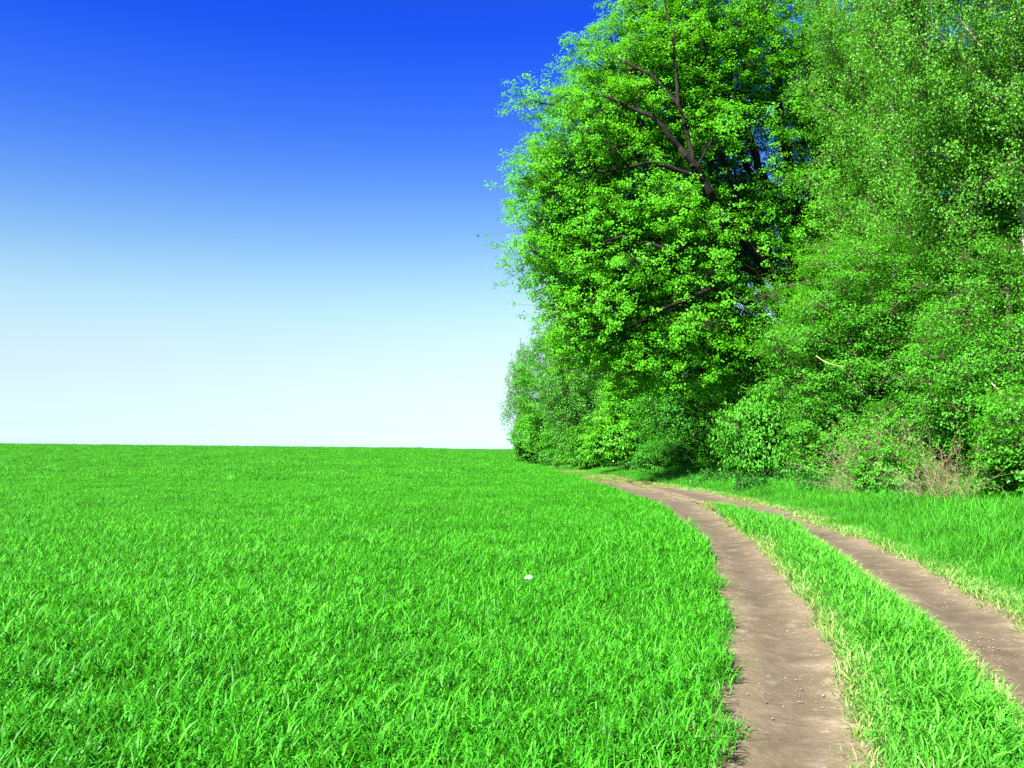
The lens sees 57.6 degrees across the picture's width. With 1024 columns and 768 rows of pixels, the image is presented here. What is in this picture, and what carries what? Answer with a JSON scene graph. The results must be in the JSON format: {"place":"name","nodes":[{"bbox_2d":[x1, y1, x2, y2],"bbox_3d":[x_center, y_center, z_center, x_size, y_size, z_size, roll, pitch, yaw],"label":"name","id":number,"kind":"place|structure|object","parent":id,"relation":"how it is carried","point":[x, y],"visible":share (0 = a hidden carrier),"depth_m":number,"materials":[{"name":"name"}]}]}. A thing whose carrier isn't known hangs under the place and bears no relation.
{"place":"outdoors","nodes":[
{"label":"outdoors","id":0,"kind":"place"},
{"bbox_2d":[0,0,1019,448],"label":"sky","id":1,"kind":"structure","parent":0,"point":[223,222],"materials":[{"name":"blue"}]},
{"bbox_2d":[25,463,1023,767],"bbox_3d":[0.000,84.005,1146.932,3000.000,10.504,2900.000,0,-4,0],"label":"ground","id":2,"kind":"structure","parent":0,"point":[611,691],"depth_m":5.64,"materials":[{"name":"soil"}]},
{"bbox_2d":[0,443,754,767],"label":"crop","id":3,"kind":"object","parent":2,"relation":"on","point":[112,556],"visible":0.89,"depth_m":8.07,"materials":[{"name":"green plant"}]},
{"bbox_2d":[498,338,544,460],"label":"birch tree","id":4,"kind":"object","parent":2,"relation":"on","point":[514,387],"visible":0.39,"depth_m":111.85,"materials":[{"name":"green plant"}]},
{"bbox_2d":[506,409,549,462],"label":"dogwood shrub","id":5,"kind":"object","parent":2,"relation":"on","point":[522,455],"visible":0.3,"depth_m":101.96,"materials":[{"name":"green plant"}]},
{"bbox_2d":[508,316,599,465],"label":"lime tree","id":6,"kind":"object","parent":2,"relation":"on","point":[537,437],"visible":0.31,"depth_m":90.76,"materials":[{"name":"green plant"}]},
{"bbox_2d":[536,424,574,465],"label":"dogwood shrub","id":7,"kind":"object","parent":2,"relation":"on","point":[548,455],"visible":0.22,"depth_m":87.09,"materials":[{"name":"green plant"}]},
{"bbox_2d":[526,306,618,466],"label":"birch tree","id":8,"kind":"object","parent":2,"relation":"on","point":[569,405],"visible":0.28,"depth_m":72.97,"materials":[{"name":"green plant"}]},
{"bbox_2d":[551,421,609,469],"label":"sallow shrub","id":9,"kind":"object","parent":2,"relation":"on","point":[577,458],"visible":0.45,"depth_m":71.06,"materials":[{"name":"green plant"}]},
{"bbox_2d":[578,367,670,469],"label":"maple tree","id":10,"kind":"object","parent":2,"relation":"on","point":[605,444],"visible":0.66,"depth_m":58.74,"materials":[{"name":"green plant"}]},
{"bbox_2d":[617,456,644,470],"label":"nettle clump","id":11,"kind":"object","parent":2,"relation":"on","point":[627,465],"visible":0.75,"depth_m":58.02,"materials":[{"name":"green plant"}]},
{"bbox_2d":[586,306,687,444],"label":"hazel tree","id":12,"kind":"object","parent":2,"relation":"on","point":[594,413],"visible":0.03,"depth_m":65.84,"materials":[{"name":"green plant"}]},
{"bbox_2d":[628,432,698,472],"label":"blackthorn shrub","id":13,"kind":"object","parent":2,"relation":"on","point":[657,457],"visible":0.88,"depth_m":53.22,"materials":[{"name":"green plant"}]},
{"bbox_2d":[615,340,762,465],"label":"elm tree","id":14,"kind":"object","parent":2,"relation":"on","point":[667,415],"visible":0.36,"depth_m":55.66,"materials":[{"name":"green plant"}]},
{"bbox_2d":[685,466,732,486],"bbox_3d":[8.191,3.872,38.364,1.880,0.994,2.136,-3,-5,33],"label":"nettle clump","id":15,"kind":"object","parent":2,"relation":"on","point":[719,474],"visible":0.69,"depth_m":38.23,"materials":[{"name":"green plant"}]},
{"bbox_2d":[476,0,947,402],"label":"oak tree","id":16,"kind":"object","parent":2,"relation":"on","point":[604,232],"visible":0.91,"depth_m":41.92,"materials":[{"name":"green plant"}]},
{"bbox_2d":[696,372,812,478],"bbox_3d":[10.339,1.992,38.957,4.914,4.962,4.357,0,-4,0],"label":"bird cherry shrub","id":17,"kind":"object","parent":2,"relation":"on","point":[751,441],"visible":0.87,"depth_m":38.15,"materials":[{"name":"green plant"}]},
{"bbox_2d":[731,471,779,492],"bbox_3d":[8.673,3.475,33.082,1.895,1.003,1.554,0,-4,0],"label":"nettle clump","id":18,"kind":"object","parent":2,"relation":"on","point":[746,480],"visible":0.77,"depth_m":32.94,"materials":[{"name":"green plant"}]},
{"bbox_2d":[498,457,1023,624],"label":"verge grass","id":19,"kind":"structure","parent":2,"relation":"on","point":[987,534],"depth_m":18.16,"materials":[{"name":"green plant"}]},
{"bbox_2d":[705,273,865,447],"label":"field maple tree","id":20,"kind":"object","parent":2,"relation":"on","point":[750,377],"visible":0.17,"depth_m":41.62,"materials":[{"name":"green plant"}]},
{"bbox_2d":[549,466,1023,767],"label":"trampled grass","id":21,"kind":"structure","parent":2,"relation":"on","point":[984,593],"depth_m":9.42,"materials":[{"name":"green plant"}]},
{"bbox_2d":[768,461,814,481],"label":"nettle clump","id":22,"kind":"object","parent":2,"relation":"on","point":[780,475],"visible":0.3,"depth_m":35.97,"materials":[{"name":"green plant"}]},
{"bbox_2d":[590,4,1023,482],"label":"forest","id":23,"kind":"object","parent":2,"relation":"on","point":[886,394],"visible":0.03,"depth_m":37.31,"materials":[{"name":"green plant"}]},
{"bbox_2d":[794,477,829,494],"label":"nettle clump","id":24,"kind":"object","parent":2,"relation":"on","point":[810,487],"visible":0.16,"depth_m":28.35,"materials":[{"name":"green plant"}]},
{"bbox_2d":[793,467,840,487],"bbox_3d":[10.152,3.296,31.216,1.384,1.025,1.933,-4,-5,43],"label":"nettle clump","id":25,"kind":"object","parent":2,"relation":"on","point":[807,477],"visible":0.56,"depth_m":31.14,"materials":[{"name":"green plant"}]},
{"bbox_2d":[773,387,886,481],"bbox_3d":[11.790,2.045,34.210,4.027,3.922,3.834,0,-4,0],"label":"dogwood shrub","id":26,"kind":"object","parent":2,"relation":"on","point":[814,440],"visible":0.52,"depth_m":33.78,"materials":[{"name":"green plant"}]},
{"bbox_2d":[746,0,966,439],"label":"oak tree","id":27,"kind":"object","parent":2,"relation":"on","point":[782,265],"visible":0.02,"depth_m":50.47,"materials":[{"name":"green plant"}]},
{"bbox_2d":[782,432,933,493],"bbox_3d":[10.067,2.373,26.597,4.319,2.258,3.138,1,-4,-18],"label":"dry brush","id":28,"kind":"object","parent":2,"relation":"on","point":[847,479],"visible":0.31,"depth_m":26.45,"materials":[{"name":"brown plant"}]},
{"bbox_2d":[711,501,1023,767],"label":"grass","id":29,"kind":"structure","parent":2,"relation":"on","point":[959,705],"depth_m":6.07,"materials":[{"name":"green plant"}]},
{"bbox_2d":[728,209,1023,445],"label":"hornbeam tree","id":30,"kind":"object","parent":2,"relation":"on","point":[847,362],"visible":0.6,"depth_m":33.87,"materials":[{"name":"green plant"}]},
{"bbox_2d":[781,0,988,436],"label":"birch tree","id":31,"kind":"object","parent":2,"relation":"on","point":[851,202],"visible":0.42,"depth_m":37.09,"materials":[{"name":"green plant"}]},
{"bbox_2d":[838,433,941,496],"bbox_3d":[10.548,2.357,25.707,2.752,2.010,2.503,0,-4,0],"label":"bramble shrub","id":32,"kind":"object","parent":2,"relation":"on","point":[874,473],"visible":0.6,"depth_m":25.36,"materials":[{"name":"green plant"}]},
{"bbox_2d":[813,404,975,494],"bbox_3d":[10.569,2.124,26.679,4.502,3.101,4.227,1,-4,-19],"label":"dry brush","id":33,"kind":"object","parent":2,"relation":"on","point":[878,438],"visible":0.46,"depth_m":26.24,"materials":[{"name":"brown plant"}]},
{"bbox_2d":[820,389,978,486],"bbox_3d":[12.115,1.853,28.539,4.318,3.503,4.019,2,-5,-30],"label":"hawthorn shrub","id":34,"kind":"object","parent":2,"relation":"on","point":[890,422],"visible":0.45,"depth_m":28.34,"materials":[{"name":"green plant"}]},
{"bbox_2d":[869,476,937,496],"bbox_3d":[9.881,2.764,23.409,1.617,0.927,1.323,-3,-5,37],"label":"nettle clump","id":35,"kind":"object","parent":2,"relation":"on","point":[899,487],"visible":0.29,"depth_m":23.36,"materials":[{"name":"green plant"}]},
{"bbox_2d":[831,0,1023,319],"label":"birch tree","id":36,"kind":"object","parent":2,"relation":"on","point":[949,71],"visible":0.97,"depth_m":29.45,"materials":[{"name":"green plant"}]},
{"bbox_2d":[855,225,1023,476],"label":"hazel tree","id":37,"kind":"object","parent":2,"relation":"on","point":[991,358],"visible":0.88,"depth_m":27.25,"materials":[{"name":"green plant"}]},
{"bbox_2d":[867,424,1018,502],"bbox_3d":[9.950,1.965,21.848,3.295,2.255,3.536,-1,-4,11],"label":"dry brush","id":38,"kind":"object","parent":2,"relation":"on","point":[944,485],"visible":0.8,"depth_m":21.83,"materials":[{"name":"brown plant"}]},
{"bbox_2d":[947,375,1023,502],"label":"elder shrub","id":39,"kind":"object","parent":2,"relation":"on","point":[990,450],"visible":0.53,"depth_m":21.48,"materials":[{"name":"green plant"}]},
{"bbox_2d":[968,375,1023,496],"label":"privet shrub","id":40,"kind":"object","parent":2,"relation":"on","point":[1012,413],"visible":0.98,"depth_m":20.38,"materials":[{"name":"green plant"}]},
{"bbox_2d":[594,481,881,767],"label":"path","id":41,"kind":"structure","parent":0,"point":[776,656],"depth_m":6.92,"materials":[{"name":"brown soil"}]},
{"bbox_2d":[632,483,1023,714],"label":"path","id":42,"kind":"structure","parent":0,"point":[974,622],"depth_m":10.17,"materials":[{"name":"brown soil"}]},
{"bbox_2d":[702,518,1023,723],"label":"pebbles","id":43,"kind":"object","parent":42,"relation":"on","point":[816,624],"visible":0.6,"depth_m":7.91,"materials":[{"name":"brown stone"}]}
]}

